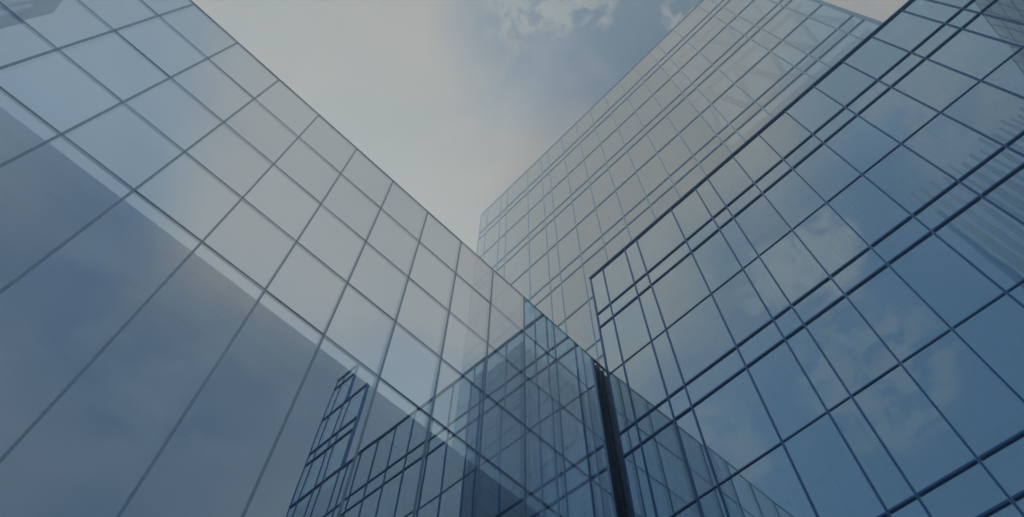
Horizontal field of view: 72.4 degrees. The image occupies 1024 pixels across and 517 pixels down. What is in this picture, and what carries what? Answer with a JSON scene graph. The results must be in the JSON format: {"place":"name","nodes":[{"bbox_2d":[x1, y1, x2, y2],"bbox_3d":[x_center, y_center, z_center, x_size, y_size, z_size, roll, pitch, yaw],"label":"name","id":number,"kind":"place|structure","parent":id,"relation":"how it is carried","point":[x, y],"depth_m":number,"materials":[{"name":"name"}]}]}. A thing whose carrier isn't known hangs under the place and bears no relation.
{"place":"outdoors","nodes":[
{"label":"outdoors","id":0,"kind":"place"},
{"bbox_2d":[0,0,631,516],"bbox_3d":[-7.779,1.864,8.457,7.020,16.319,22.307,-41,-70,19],"label":"window frame","id":1,"kind":"structure","parent":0,"point":[238,278],"depth_m":9.73,"materials":[{"name":"grey metal"}]},
{"bbox_2d":[0,3,55,65],"label":"window pane","id":2,"kind":"structure","parent":1,"relation":"in","point":[18,41],"depth_m":9.43,"materials":[{"name":"blue glass"}]},
{"bbox_2d":[0,88,58,163],"label":"window pane","id":3,"kind":"structure","parent":1,"relation":"in","point":[21,129],"depth_m":8.41,"materials":[{"name":"blue glass"}]},
{"bbox_2d":[0,0,112,47],"label":"window pane","id":4,"kind":"structure","parent":1,"relation":"in","point":[62,22],"depth_m":10.32,"materials":[{"name":"blue glass"}]},
{"bbox_2d":[0,50,121,131],"label":"window pane","id":5,"kind":"structure","parent":1,"relation":"in","point":[52,85],"depth_m":9.31,"materials":[{"name":"blue glass"}]},
{"bbox_2d":[0,135,132,288],"label":"window pane","id":6,"kind":"structure","parent":1,"relation":"in","point":[55,189],"depth_m":8.01,"materials":[{"name":"blue glass"}]},
{"bbox_2d":[0,191,200,457],"label":"window pane","id":7,"kind":"structure","parent":1,"relation":"in","point":[60,314],"depth_m":7.38,"materials":[{"name":"blue glass"}]},
{"bbox_2d":[60,31,168,99],"label":"window pane","id":8,"kind":"structure","parent":1,"relation":"in","point":[109,58],"depth_m":10.67,"materials":[{"name":"blue glass"}]},
{"bbox_2d":[80,0,156,28],"label":"window pane","id":9,"kind":"structure","parent":1,"relation":"in","point":[117,13],"depth_m":11.72,"materials":[{"name":"blue glass"}]},
{"bbox_2d":[64,103,183,187],"label":"window pane","id":10,"kind":"structure","parent":1,"relation":"in","point":[119,138],"depth_m":9.63,"materials":[{"name":"blue glass"}]},
{"bbox_2d":[0,243,263,516],"label":"window pane","id":11,"kind":"structure","parent":1,"relation":"in","point":[89,452],"depth_m":7.06,"materials":[{"name":"blue glass"}]},
{"bbox_2d":[117,16,206,75],"label":"window pane","id":12,"kind":"structure","parent":1,"relation":"in","point":[155,38],"depth_m":12.06,"materials":[{"name":"blue glass"}]},
{"bbox_2d":[142,0,192,13],"label":"window pane","id":13,"kind":"structure","parent":1,"relation":"in","point":[159,6],"depth_m":13.05,"materials":[{"name":"blue glass"}]},
{"bbox_2d":[125,78,222,149],"label":"window pane","id":14,"kind":"structure","parent":1,"relation":"in","point":[167,106],"depth_m":11.02,"materials":[{"name":"blue glass"}]},
{"bbox_2d":[137,152,240,239],"label":"window pane","id":15,"kind":"structure","parent":1,"relation":"in","point":[185,190],"depth_m":9.97,"materials":[{"name":"grey glass"}]},
{"bbox_2d":[161,5,236,56],"label":"window pane","id":16,"kind":"structure","parent":1,"relation":"in","point":[191,22],"depth_m":13.44,"materials":[{"name":"blue glass"}]},
{"bbox_2d":[173,59,252,120],"label":"window pane","id":17,"kind":"structure","parent":1,"relation":"in","point":[205,81],"depth_m":12.40,"materials":[{"name":"grey glass"}]},
{"bbox_2d":[121,291,322,516],"label":"window pane","id":18,"kind":"structure","parent":1,"relation":"in","point":[213,462],"depth_m":7.88,"materials":[{"name":"blue glass"}]},
{"bbox_2d":[187,123,272,195],"label":"window pane","id":19,"kind":"structure","parent":1,"relation":"in","point":[224,152],"depth_m":11.36,"materials":[{"name":"grey glass"}]},
{"bbox_2d":[209,43,277,96],"label":"window pane","id":20,"kind":"structure","parent":1,"relation":"in","point":[235,61],"depth_m":13.78,"materials":[{"name":"grey glass"}]},
{"bbox_2d":[204,199,295,287],"label":"window pane","id":21,"kind":"structure","parent":1,"relation":"in","point":[246,237],"depth_m":10.31,"materials":[{"name":"grey glass"}]},
{"bbox_2d":[225,99,297,162],"label":"window pane","id":22,"kind":"structure","parent":1,"relation":"in","point":[256,124],"depth_m":12.74,"materials":[{"name":"grey glass"}]},
{"bbox_2d":[244,165,319,239],"label":"window pane","id":23,"kind":"structure","parent":1,"relation":"in","point":[276,195],"depth_m":11.70,"materials":[{"name":"grey glass"}]},
{"bbox_2d":[256,81,317,135],"label":"window pane","id":24,"kind":"structure","parent":1,"relation":"in","point":[280,100],"depth_m":14.13,"materials":[{"name":"grey glass"}]},
{"bbox_2d":[267,242,346,332],"label":"window pane","id":25,"kind":"structure","parent":1,"relation":"in","point":[304,283],"depth_m":10.65,"materials":[{"name":"grey glass"}]},
{"bbox_2d":[275,137,339,201],"label":"window pane","id":26,"kind":"structure","parent":1,"relation":"in","point":[302,163],"depth_m":13.09,"materials":[{"name":"grey glass"}]},
{"bbox_2d":[245,336,378,516],"label":"window pane","id":27,"kind":"structure","parent":1,"relation":"in","point":[307,472],"depth_m":8.71,"materials":[{"name":"blue glass"}]},
{"bbox_2d":[300,116,355,171],"label":"window pane","id":28,"kind":"structure","parent":1,"relation":"in","point":[320,135],"depth_m":14.46,"materials":[{"name":"grey glass"}]},
{"bbox_2d":[298,205,364,280],"label":"window pane","id":29,"kind":"structure","parent":1,"relation":"in","point":[326,236],"depth_m":12.04,"materials":[{"name":"grey glass"}]},
{"bbox_2d":[323,174,379,239],"label":"window pane","id":30,"kind":"structure","parent":1,"relation":"in","point":[345,200],"depth_m":13.42,"materials":[{"name":"grey glass"}]},
{"bbox_2d":[326,284,394,374],"label":"window pane","id":31,"kind":"structure","parent":1,"relation":"in","point":[361,328],"depth_m":10.99,"materials":[{"name":"grey glass"}]},
{"bbox_2d":[342,149,392,206],"label":"window pane","id":32,"kind":"structure","parent":1,"relation":"in","point":[362,172],"depth_m":14.80,"materials":[{"name":"grey glass"}]},
{"bbox_2d":[349,243,407,318],"label":"window pane","id":33,"kind":"structure","parent":1,"relation":"in","point":[374,275],"depth_m":12.38,"materials":[{"name":"grey glass"}]},
{"bbox_2d":[340,378,429,516],"label":"window pane","id":34,"kind":"structure","parent":1,"relation":"in","point":[384,480],"depth_m":9.49,"materials":[{"name":"blue glass"}]},
{"bbox_2d":[367,209,418,274],"label":"window pane","id":35,"kind":"structure","parent":1,"relation":"in","point":[387,236],"depth_m":13.76,"materials":[{"name":"grey glass"}]},
{"bbox_2d":[382,182,426,239],"label":"window pane","id":36,"kind":"structure","parent":1,"relation":"in","point":[398,203],"depth_m":15.14,"materials":[{"name":"grey glass"}]},
{"bbox_2d":[381,323,439,413],"label":"window pane","id":37,"kind":"structure","parent":1,"relation":"in","point":[410,366],"depth_m":11.33,"materials":[{"name":"grey glass"}]},
{"bbox_2d":[397,278,447,356],"label":"window pane","id":38,"kind":"structure","parent":1,"relation":"in","point":[423,316],"depth_m":12.72,"materials":[{"name":"grey glass"}]},
{"bbox_2d":[410,242,454,309],"label":"window pane","id":39,"kind":"structure","parent":1,"relation":"in","point":[428,271],"depth_m":14.10,"materials":[{"name":"grey glass"}]},
{"bbox_2d":[420,213,460,271],"label":"window pane","id":40,"kind":"structure","parent":1,"relation":"in","point":[436,237],"depth_m":15.48,"materials":[{"name":"grey glass"}]},
{"bbox_2d":[415,418,478,516],"label":"window pane","id":41,"kind":"structure","parent":1,"relation":"in","point":[449,475],"depth_m":10.23,"materials":[{"name":"blue glass"}]},
{"bbox_2d":[432,359,482,451],"label":"window pane","id":42,"kind":"structure","parent":1,"relation":"in","point":[458,403],"depth_m":11.67,"materials":[{"name":"blue glass"}]},
{"bbox_2d":[442,312,486,389],"label":"window pane","id":43,"kind":"structure","parent":1,"relation":"in","point":[464,350],"depth_m":13.06,"materials":[{"name":"grey glass"}]},
{"bbox_2d":[450,274,489,341],"label":"window pane","id":44,"kind":"structure","parent":1,"relation":"in","point":[468,305],"depth_m":14.44,"materials":[{"name":"grey glass"}]},
{"bbox_2d":[457,242,492,301],"label":"window pane","id":45,"kind":"structure","parent":1,"relation":"in","point":[471,268],"depth_m":15.82,"materials":[{"name":"grey glass"}]},
{"bbox_2d":[476,455,524,516],"label":"window pane","id":46,"kind":"structure","parent":1,"relation":"in","point":[499,495],"depth_m":10.93,"materials":[{"name":"blue glass"}]},
{"bbox_2d":[481,394,524,486],"label":"window pane","id":47,"kind":"structure","parent":1,"relation":"in","point":[502,443],"depth_m":12.00,"materials":[{"name":"blue glass"}]},
{"bbox_2d":[485,345,523,422],"label":"window pane","id":48,"kind":"structure","parent":1,"relation":"in","point":[504,381],"depth_m":13.40,"materials":[{"name":"blue glass"}]},
{"bbox_2d":[489,305,523,372],"label":"window pane","id":49,"kind":"structure","parent":1,"relation":"in","point":[506,337],"depth_m":14.78,"materials":[{"name":"grey glass"}]},
{"bbox_2d":[492,271,523,330],"label":"window pane","id":50,"kind":"structure","parent":1,"relation":"in","point":[508,300],"depth_m":16.16,"materials":[{"name":"grey glass"}]},
{"bbox_2d":[525,299,555,358],"label":"window pane","id":51,"kind":"structure","parent":1,"relation":"in","point":[537,325],"depth_m":16.49,"materials":[{"name":"blue glass"}]},
{"bbox_2d":[525,334,558,401],"label":"window pane","id":52,"kind":"structure","parent":1,"relation":"in","point":[540,366],"depth_m":15.11,"materials":[{"name":"blue glass"}]},
{"bbox_2d":[525,375,561,453],"label":"window pane","id":53,"kind":"structure","parent":1,"relation":"in","point":[542,411],"depth_m":13.75,"materials":[{"name":"blue glass"}]},
{"bbox_2d":[526,489,562,516],"label":"window pane","id":54,"kind":"structure","parent":1,"relation":"in","point":[536,507],"depth_m":11.48,"materials":[{"name":"blue glass"}]},
{"bbox_2d":[526,427,566,516],"label":"window pane","id":55,"kind":"structure","parent":1,"relation":"in","point":[545,479],"depth_m":12.35,"materials":[{"name":"blue glass"}]},
{"bbox_2d":[554,324,585,384],"label":"window pane","id":56,"kind":"structure","parent":1,"relation":"in","point":[569,354],"depth_m":16.84,"materials":[{"name":"blue glass"}]},
{"bbox_2d":[557,361,591,429],"label":"window pane","id":57,"kind":"structure","parent":1,"relation":"in","point":[573,393],"depth_m":15.46,"materials":[{"name":"blue glass"}]},
{"bbox_2d":[561,406,599,484],"label":"window pane","id":58,"kind":"structure","parent":1,"relation":"in","point":[578,441],"depth_m":14.07,"materials":[{"name":"blue glass"}]},
{"bbox_2d":[565,458,603,516],"label":"window pane","id":59,"kind":"structure","parent":1,"relation":"in","point":[584,494],"depth_m":12.90,"materials":[{"name":"blue glass"}]},
{"bbox_2d":[588,388,603,439],"label":"window pane","id":60,"kind":"structure","parent":1,"relation":"in","point":[594,403],"depth_m":15.70,"materials":[{"name":"blue glass"}]},
{"bbox_2d":[594,433,612,494],"label":"window pane","id":61,"kind":"structure","parent":1,"relation":"in","point":[605,480],"depth_m":14.31,"materials":[{"name":"blue glass"}]},
{"bbox_2d":[192,0,908,252],"label":"sky","id":62,"kind":"structure","parent":0,"point":[454,101],"materials":[{"name":"grey"}]},
{"bbox_2d":[476,0,882,375],"bbox_3d":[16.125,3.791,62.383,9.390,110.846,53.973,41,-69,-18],"label":"glass office tower","id":63,"kind":"structure","parent":0,"point":[701,90],"depth_m":80.00,"materials":[{"name":"grey glass"}]},
{"bbox_2d":[562,266,587,317],"label":"window pane","id":64,"kind":"structure","parent":63,"relation":"in","point":[574,289],"depth_m":71.05,"materials":[{"name":"grey glass"}]},
{"bbox_2d":[566,302,594,349],"label":"window pane","id":65,"kind":"structure","parent":63,"relation":"in","point":[579,325],"depth_m":65.12,"materials":[{"name":"grey glass"}]},
{"bbox_2d":[583,247,606,297],"label":"window pane","id":66,"kind":"structure","parent":63,"relation":"in","point":[599,259],"depth_m":71.50,"materials":[{"name":"grey glass"}]},
{"bbox_2d":[605,227,630,259],"label":"window pane","id":67,"kind":"structure","parent":63,"relation":"in","point":[622,239],"depth_m":70.75,"materials":[{"name":"grey glass"}]},
{"bbox_2d":[616,173,644,214],"label":"window pane","id":68,"kind":"structure","parent":63,"relation":"in","point":[630,193],"depth_m":76.53,"materials":[{"name":"grey glass"}]},
{"bbox_2d":[628,206,654,239],"label":"window pane","id":69,"kind":"structure","parent":63,"relation":"in","point":[646,218],"depth_m":69.68,"materials":[{"name":"grey glass"}]},
{"bbox_2d":[637,154,668,194],"label":"window pane","id":70,"kind":"structure","parent":63,"relation":"in","point":[650,175],"depth_m":75.49,"materials":[{"name":"grey glass"}]},
{"bbox_2d":[650,186,679,218],"label":"window pane","id":71,"kind":"structure","parent":63,"relation":"in","point":[671,196],"depth_m":68.64,"materials":[{"name":"grey glass"}]},
{"bbox_2d":[658,134,691,175],"label":"window pane","id":72,"kind":"structure","parent":63,"relation":"in","point":[675,153],"depth_m":74.42,"materials":[{"name":"grey glass"}]},
{"bbox_2d":[675,165,705,196],"label":"window pane","id":73,"kind":"structure","parent":63,"relation":"in","point":[696,174],"depth_m":67.61,"materials":[{"name":"grey glass"}]},
{"bbox_2d":[679,115,714,153],"label":"window pane","id":74,"kind":"structure","parent":63,"relation":"in","point":[697,133],"depth_m":73.40,"materials":[{"name":"grey glass"}]},
{"bbox_2d":[699,143,730,174],"label":"window pane","id":75,"kind":"structure","parent":63,"relation":"in","point":[721,152],"depth_m":66.57,"materials":[{"name":"grey glass"}]},
{"bbox_2d":[699,25,742,62],"label":"window pane","id":76,"kind":"structure","parent":63,"relation":"in","point":[728,36],"depth_m":85.54,"materials":[{"name":"grey glass"}]},
{"bbox_2d":[712,84,752,121],"label":"window pane","id":77,"kind":"structure","parent":63,"relation":"in","point":[731,103],"depth_m":71.81,"materials":[{"name":"grey glass"}]},
{"bbox_2d":[718,39,767,82],"label":"window pane","id":78,"kind":"structure","parent":63,"relation":"in","point":[749,53],"depth_m":77.05,"materials":[{"name":"grey glass"}]},
{"bbox_2d":[737,109,771,140],"label":"window pane","id":79,"kind":"structure","parent":63,"relation":"in","point":[762,117],"depth_m":65.02,"materials":[{"name":"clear glass"}]},
{"bbox_2d":[735,52,792,99],"label":"window pane","id":80,"kind":"structure","parent":63,"relation":"in","point":[770,68],"depth_m":70.48,"materials":[{"name":"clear glass"}]},
{"bbox_2d":[762,7,805,39],"label":"window pane","id":81,"kind":"structure","parent":63,"relation":"in","point":[785,20],"depth_m":75.21,"materials":[{"name":"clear glass"}]},
{"bbox_2d":[763,73,815,116],"label":"window pane","id":82,"kind":"structure","parent":63,"relation":"in","point":[799,85],"depth_m":63.72,"materials":[{"name":"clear glass"}]},
{"bbox_2d":[784,17,834,52],"label":"window pane","id":83,"kind":"structure","parent":63,"relation":"in","point":[810,32],"depth_m":68.61,"materials":[{"name":"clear glass"}]},
{"bbox_2d":[819,34,861,66],"label":"window pane","id":84,"kind":"structure","parent":63,"relation":"in","point":[845,45],"depth_m":61.90,"materials":[{"name":"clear glass"}]},
{"bbox_2d":[589,0,1023,516],"bbox_3d":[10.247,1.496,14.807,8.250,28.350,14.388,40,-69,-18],"label":"glass office building","id":85,"kind":"structure","parent":0,"point":[809,301],"depth_m":13.26,"materials":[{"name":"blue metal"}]},
{"bbox_2d":[591,269,608,312],"label":"window pane","id":86,"kind":"structure","parent":85,"relation":"in","point":[599,288],"depth_m":20.61,"materials":[{"name":"grey glass"}]},
{"bbox_2d":[600,319,621,372],"label":"window pane","id":87,"kind":"structure","parent":85,"relation":"in","point":[611,348],"depth_m":18.09,"materials":[{"name":"grey glass"}]},
{"bbox_2d":[603,250,632,301],"label":"window pane","id":88,"kind":"structure","parent":85,"relation":"in","point":[618,277],"depth_m":20.37,"materials":[{"name":"grey glass"}]},
{"bbox_2d":[609,365,634,431],"label":"window pane","id":89,"kind":"structure","parent":85,"relation":"in","point":[624,413],"depth_m":16.20,"materials":[{"name":"blue glass"}]},
{"bbox_2d":[614,297,649,361],"label":"window pane","id":90,"kind":"structure","parent":85,"relation":"in","point":[632,332],"depth_m":17.85,"materials":[{"name":"grey glass"}]},
{"bbox_2d":[625,241,645,280],"label":"window pane","id":91,"kind":"structure","parent":85,"relation":"in","point":[634,258],"depth_m":20.13,"materials":[{"name":"grey glass"}]},
{"bbox_2d":[624,446,654,516],"label":"window pane","id":92,"kind":"structure","parent":85,"relation":"in","point":[642,504],"depth_m":13.82,"materials":[{"name":"blue glass"}]},
{"bbox_2d":[624,342,666,418],"label":"window pane","id":93,"kind":"structure","parent":85,"relation":"in","point":[646,387],"depth_m":15.95,"materials":[{"name":"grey glass"}]},
{"bbox_2d":[639,286,664,338],"label":"window pane","id":94,"kind":"structure","parent":85,"relation":"in","point":[653,319],"depth_m":17.61,"materials":[{"name":"grey glass"}]},
{"bbox_2d":[637,400,672,441],"label":"window pane","id":95,"kind":"structure","parent":85,"relation":"in","point":[661,415],"depth_m":14.76,"materials":[{"name":"blue glass"}]},
{"bbox_2d":[637,210,683,270],"label":"window pane","id":96,"kind":"structure","parent":85,"relation":"in","point":[665,235],"depth_m":19.82,"materials":[{"name":"grey glass"}]},
{"bbox_2d":[652,331,682,394],"label":"window pane","id":97,"kind":"structure","parent":85,"relation":"in","point":[672,379],"depth_m":15.72,"materials":[{"name":"blue glass"}]},
{"bbox_2d":[642,421,695,516],"label":"window pane","id":98,"kind":"structure","parent":85,"relation":"in","point":[670,481],"depth_m":13.43,"materials":[{"name":"blue glass"}]},
{"bbox_2d":[648,242,689,282],"label":"window pane","id":99,"kind":"structure","parent":85,"relation":"in","point":[681,251],"depth_m":18.63,"materials":[{"name":"grey glass"}]},
{"bbox_2d":[652,253,709,327],"label":"window pane","id":100,"kind":"structure","parent":85,"relation":"in","point":[681,288],"depth_m":17.30,"materials":[{"name":"grey glass"}]},
{"bbox_2d":[672,189,710,237],"label":"window pane","id":101,"kind":"structure","parent":85,"relation":"in","point":[690,213],"depth_m":19.43,"materials":[{"name":"grey glass"}]},
{"bbox_2d":[676,409,715,496],"label":"window pane","id":102,"kind":"structure","parent":85,"relation":"in","point":[700,469],"depth_m":13.18,"materials":[{"name":"blue glass"}]},
{"bbox_2d":[667,295,734,382],"label":"window pane","id":103,"kind":"structure","parent":85,"relation":"in","point":[701,336],"depth_m":15.41,"materials":[{"name":"blue glass"}]},
{"bbox_2d":[696,179,724,215],"label":"window pane","id":104,"kind":"structure","parent":85,"relation":"in","point":[714,204],"depth_m":19.20,"materials":[{"name":"grey glass"}]},
{"bbox_2d":[699,487,726,516],"label":"window pane","id":105,"kind":"structure","parent":85,"relation":"in","point":[711,503],"depth_m":12.07,"materials":[{"name":"blue glass"}]},
{"bbox_2d":[685,349,744,403],"label":"window pane","id":106,"kind":"structure","parent":85,"relation":"in","point":[732,362],"depth_m":14.21,"materials":[{"name":"blue glass"}]},
{"bbox_2d":[692,230,741,291],"label":"window pane","id":107,"kind":"structure","parent":85,"relation":"in","point":[717,263],"depth_m":16.91,"materials":[{"name":"blue glass"}]},
{"bbox_2d":[708,157,753,204],"label":"window pane","id":108,"kind":"structure","parent":85,"relation":"in","point":[729,180],"depth_m":18.97,"materials":[{"name":"grey glass"}]},
{"bbox_2d":[693,369,779,482],"label":"window pane","id":109,"kind":"structure","parent":85,"relation":"in","point":[736,428],"depth_m":12.86,"materials":[{"name":"blue glass"}]},
{"bbox_2d":[720,219,756,266],"label":"window pane","id":110,"kind":"structure","parent":85,"relation":"in","point":[734,236],"depth_m":16.68,"materials":[{"name":"blue glass"}]},
{"bbox_2d":[712,270,771,344],"label":"window pane","id":111,"kind":"structure","parent":85,"relation":"in","point":[742,310],"depth_m":15.02,"materials":[{"name":"blue glass"}]},
{"bbox_2d":[727,185,761,216],"label":"window pane","id":112,"kind":"structure","parent":85,"relation":"in","point":[753,191],"depth_m":17.78,"materials":[{"name":"grey glass"}]},
{"bbox_2d":[733,135,780,180],"label":"window pane","id":113,"kind":"structure","parent":85,"relation":"in","point":[756,157],"depth_m":18.66,"materials":[{"name":"grey glass"}]},
{"bbox_2d":[737,321,783,364],"label":"window pane","id":114,"kind":"structure","parent":85,"relation":"in","point":[769,335],"depth_m":13.82,"materials":[{"name":"blue glass"}]},
{"bbox_2d":[734,195,790,255],"label":"window pane","id":115,"kind":"structure","parent":85,"relation":"in","point":[759,221],"depth_m":16.45,"materials":[{"name":"blue glass"}]},
{"bbox_2d":[744,257,788,316],"label":"window pane","id":116,"kind":"structure","parent":85,"relation":"in","point":[769,292],"depth_m":14.79,"materials":[{"name":"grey glass"}]},
{"bbox_2d":[719,444,815,516],"label":"window pane","id":117,"kind":"structure","parent":85,"relation":"in","point":[770,486],"depth_m":11.45,"materials":[{"name":"blue glass"}]},
{"bbox_2d":[755,160,789,190],"label":"window pane","id":118,"kind":"structure","parent":85,"relation":"in","point":[782,167],"depth_m":17.48,"materials":[{"name":"grey glass"}]},
{"bbox_2d":[759,112,810,158],"label":"window pane","id":119,"kind":"structure","parent":85,"relation":"in","point":[783,134],"depth_m":18.35,"materials":[{"name":"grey glass"}]},
{"bbox_2d":[747,341,825,439],"label":"window pane","id":120,"kind":"structure","parent":85,"relation":"in","point":[790,400],"depth_m":12.47,"materials":[{"name":"blue glass"}]},
{"bbox_2d":[774,307,802,336],"label":"window pane","id":121,"kind":"structure","parent":85,"relation":"in","point":[788,321],"depth_m":13.59,"materials":[{"name":"blue glass"}]},
{"bbox_2d":[763,170,824,227],"label":"window pane","id":122,"kind":"structure","parent":85,"relation":"in","point":[790,196],"depth_m":16.14,"materials":[{"name":"blue glass"}]},
{"bbox_2d":[760,230,829,302],"label":"window pane","id":123,"kind":"structure","parent":85,"relation":"in","point":[792,266],"depth_m":14.55,"materials":[{"name":"blue glass"}]},
{"bbox_2d":[784,135,820,167],"label":"window pane","id":124,"kind":"structure","parent":85,"relation":"in","point":[812,142],"depth_m":17.17,"materials":[{"name":"blue glass"}]},
{"bbox_2d":[785,87,842,132],"label":"window pane","id":125,"kind":"structure","parent":85,"relation":"in","point":[813,108],"depth_m":18.04,"materials":[{"name":"blue glass"}]},
{"bbox_2d":[786,327,848,409],"label":"window pane","id":126,"kind":"structure","parent":85,"relation":"in","point":[829,388],"depth_m":12.24,"materials":[{"name":"blue glass"}]},
{"bbox_2d":[792,278,842,321],"label":"window pane","id":127,"kind":"structure","parent":85,"relation":"in","point":[827,292],"depth_m":13.36,"materials":[{"name":"blue glass"}]},
{"bbox_2d":[793,144,860,201],"label":"window pane","id":128,"kind":"structure","parent":85,"relation":"in","point":[823,170],"depth_m":15.83,"materials":[{"name":"blue glass"}]},
{"bbox_2d":[793,203,869,275],"label":"window pane","id":129,"kind":"structure","parent":85,"relation":"in","point":[833,243],"depth_m":14.24,"materials":[{"name":"blue glass"}]},
{"bbox_2d":[783,413,885,516],"label":"window pane","id":130,"kind":"structure","parent":85,"relation":"in","point":[835,484],"depth_m":10.69,"materials":[{"name":"blue glass"}]},
{"bbox_2d":[814,108,854,141],"label":"window pane","id":131,"kind":"structure","parent":85,"relation":"in","point":[841,118],"depth_m":16.86,"materials":[{"name":"blue glass"}]},
{"bbox_2d":[814,62,874,105],"label":"window pane","id":132,"kind":"structure","parent":85,"relation":"in","point":[843,83],"depth_m":17.72,"materials":[{"name":"blue glass"}]},
{"bbox_2d":[806,296,898,394],"label":"window pane","id":133,"kind":"structure","parent":85,"relation":"in","point":[855,352],"depth_m":12.01,"materials":[{"name":"blue glass"}]},
{"bbox_2d":[831,248,884,292],"label":"window pane","id":134,"kind":"structure","parent":85,"relation":"in","point":[868,262],"depth_m":13.06,"materials":[{"name":"blue glass"}]},
{"bbox_2d":[824,116,898,173],"label":"window pane","id":135,"kind":"structure","parent":85,"relation":"in","point":[858,142],"depth_m":15.52,"materials":[{"name":"blue glass"}]},
{"bbox_2d":[847,81,887,113],"label":"window pane","id":136,"kind":"structure","parent":85,"relation":"in","point":[877,88],"depth_m":16.55,"materials":[{"name":"blue glass"}]},
{"bbox_2d":[827,175,910,245],"label":"window pane","id":137,"kind":"structure","parent":85,"relation":"in","point":[871,213],"depth_m":13.94,"materials":[{"name":"blue glass"}]},
{"bbox_2d":[829,397,915,511],"label":"window pane","id":138,"kind":"structure","parent":85,"relation":"in","point":[883,474],"depth_m":10.35,"materials":[{"name":"blue glass"}]},
{"bbox_2d":[843,37,907,77],"label":"window pane","id":139,"kind":"structure","parent":85,"relation":"in","point":[874,57],"depth_m":17.42,"materials":[{"name":"blue glass"}]},
{"bbox_2d":[846,266,950,361],"label":"window pane","id":140,"kind":"structure","parent":85,"relation":"in","point":[901,319],"depth_m":11.70,"materials":[{"name":"blue glass"}]},
{"bbox_2d":[859,88,937,141],"label":"window pane","id":141,"kind":"structure","parent":85,"relation":"in","point":[898,115],"depth_m":15.21,"materials":[{"name":"blue glass"}]},
{"bbox_2d":[871,217,928,263],"label":"window pane","id":142,"kind":"structure","parent":85,"relation":"in","point":[910,231],"depth_m":12.75,"materials":[{"name":"blue glass"}]},
{"bbox_2d":[879,53,922,85],"label":"window pane","id":143,"kind":"structure","parent":85,"relation":"in","point":[907,63],"depth_m":16.23,"materials":[{"name":"blue glass"}]},
{"bbox_2d":[872,11,941,50],"label":"window pane","id":144,"kind":"structure","parent":85,"relation":"in","point":[904,30],"depth_m":17.11,"materials":[{"name":"blue glass"}]},
{"bbox_2d":[864,144,954,213],"label":"window pane","id":145,"kind":"structure","parent":85,"relation":"in","point":[910,180],"depth_m":13.62,"materials":[{"name":"blue glass"}]},
{"bbox_2d":[890,498,928,516],"label":"window pane","id":146,"kind":"structure","parent":85,"relation":"in","point":[913,508],"depth_m":9.39,"materials":[{"name":"blue glass"}]},
{"bbox_2d":[853,364,975,494],"label":"window pane","id":147,"kind":"structure","parent":85,"relation":"in","point":[926,449],"depth_m":10.12,"materials":[{"name":"blue glass"}]},
{"bbox_2d":[902,0,959,21],"label":"window pane","id":148,"kind":"structure","parent":85,"relation":"in","point":[940,12],"depth_m":16.86,"materials":[{"name":"blue glass"}]},
{"bbox_2d":[892,59,977,110],"label":"window pane","id":149,"kind":"structure","parent":85,"relation":"in","point":[935,85],"depth_m":14.90,"materials":[{"name":"blue glass"}]},
{"bbox_2d":[913,24,957,56],"label":"window pane","id":150,"kind":"structure","parent":85,"relation":"in","point":[946,31],"depth_m":15.93,"materials":[{"name":"blue glass"}]},
{"bbox_2d":[889,233,1002,327],"label":"window pane","id":151,"kind":"structure","parent":85,"relation":"in","point":[947,282],"depth_m":11.39,"materials":[{"name":"blue glass"}]},
{"bbox_2d":[914,182,977,230],"label":"window pane","id":152,"kind":"structure","parent":85,"relation":"in","point":[958,195],"depth_m":12.44,"materials":[{"name":"blue glass"}]},
{"bbox_2d":[903,113,1001,180],"label":"window pane","id":153,"kind":"structure","parent":85,"relation":"in","point":[953,147],"depth_m":13.31,"materials":[{"name":"blue glass"}]},
{"bbox_2d":[902,330,1023,458],"label":"window pane","id":154,"kind":"structure","parent":85,"relation":"in","point":[979,406],"depth_m":9.83,"materials":[{"name":"blue glass"}]},
{"bbox_2d":[918,461,1009,516],"label":"window pane","id":155,"kind":"structure","parent":85,"relation":"in","point":[971,492],"depth_m":9.00,"materials":[{"name":"blue glass"}]},
{"bbox_2d":[928,30,1020,78],"label":"window pane","id":156,"kind":"structure","parent":85,"relation":"in","point":[973,54],"depth_m":14.59,"materials":[{"name":"blue glass"}]},
{"bbox_2d":[934,198,1023,290],"label":"window pane","id":157,"kind":"structure","parent":85,"relation":"in","point":[985,235],"depth_m":11.24,"materials":[{"name":"blue glass"}]},
{"bbox_2d":[942,82,1023,144],"label":"window pane","id":158,"kind":"structure","parent":85,"relation":"in","point":[994,112],"depth_m":13.10,"materials":[{"name":"blue glass"}]},
{"bbox_2d":[953,293,1023,398],"label":"window pane","id":159,"kind":"structure","parent":85,"relation":"in","point":[996,332],"depth_m":10.04,"materials":[{"name":"blue glass"}]},
{"bbox_2d":[961,147,1023,193],"label":"window pane","id":160,"kind":"structure","parent":85,"relation":"in","point":[1006,160],"depth_m":12.13,"materials":[{"name":"blue glass"}]},
{"bbox_2d":[964,14,1023,45],"label":"window pane","id":161,"kind":"structure","parent":85,"relation":"in","point":[1008,31],"depth_m":14.50,"materials":[{"name":"blue glass"}]},
{"bbox_2d":[980,435,1023,499],"label":"window pane","id":162,"kind":"structure","parent":85,"relation":"in","point":[1006,464],"depth_m":8.81,"materials":[{"name":"blue glass"}]},
{"bbox_2d":[982,0,1023,22],"label":"window pane","id":163,"kind":"structure","parent":85,"relation":"in","point":[1008,9],"depth_m":14.66,"materials":[{"name":"blue glass"}]},
{"bbox_2d":[983,166,1023,221],"label":"window pane","id":164,"kind":"structure","parent":85,"relation":"in","point":[1008,195],"depth_m":11.54,"materials":[{"name":"blue glass"}]},
{"bbox_2d":[983,48,1023,95],"label":"window pane","id":165,"kind":"structure","parent":85,"relation":"in","point":[1009,76],"depth_m":13.39,"materials":[{"name":"blue glass"}]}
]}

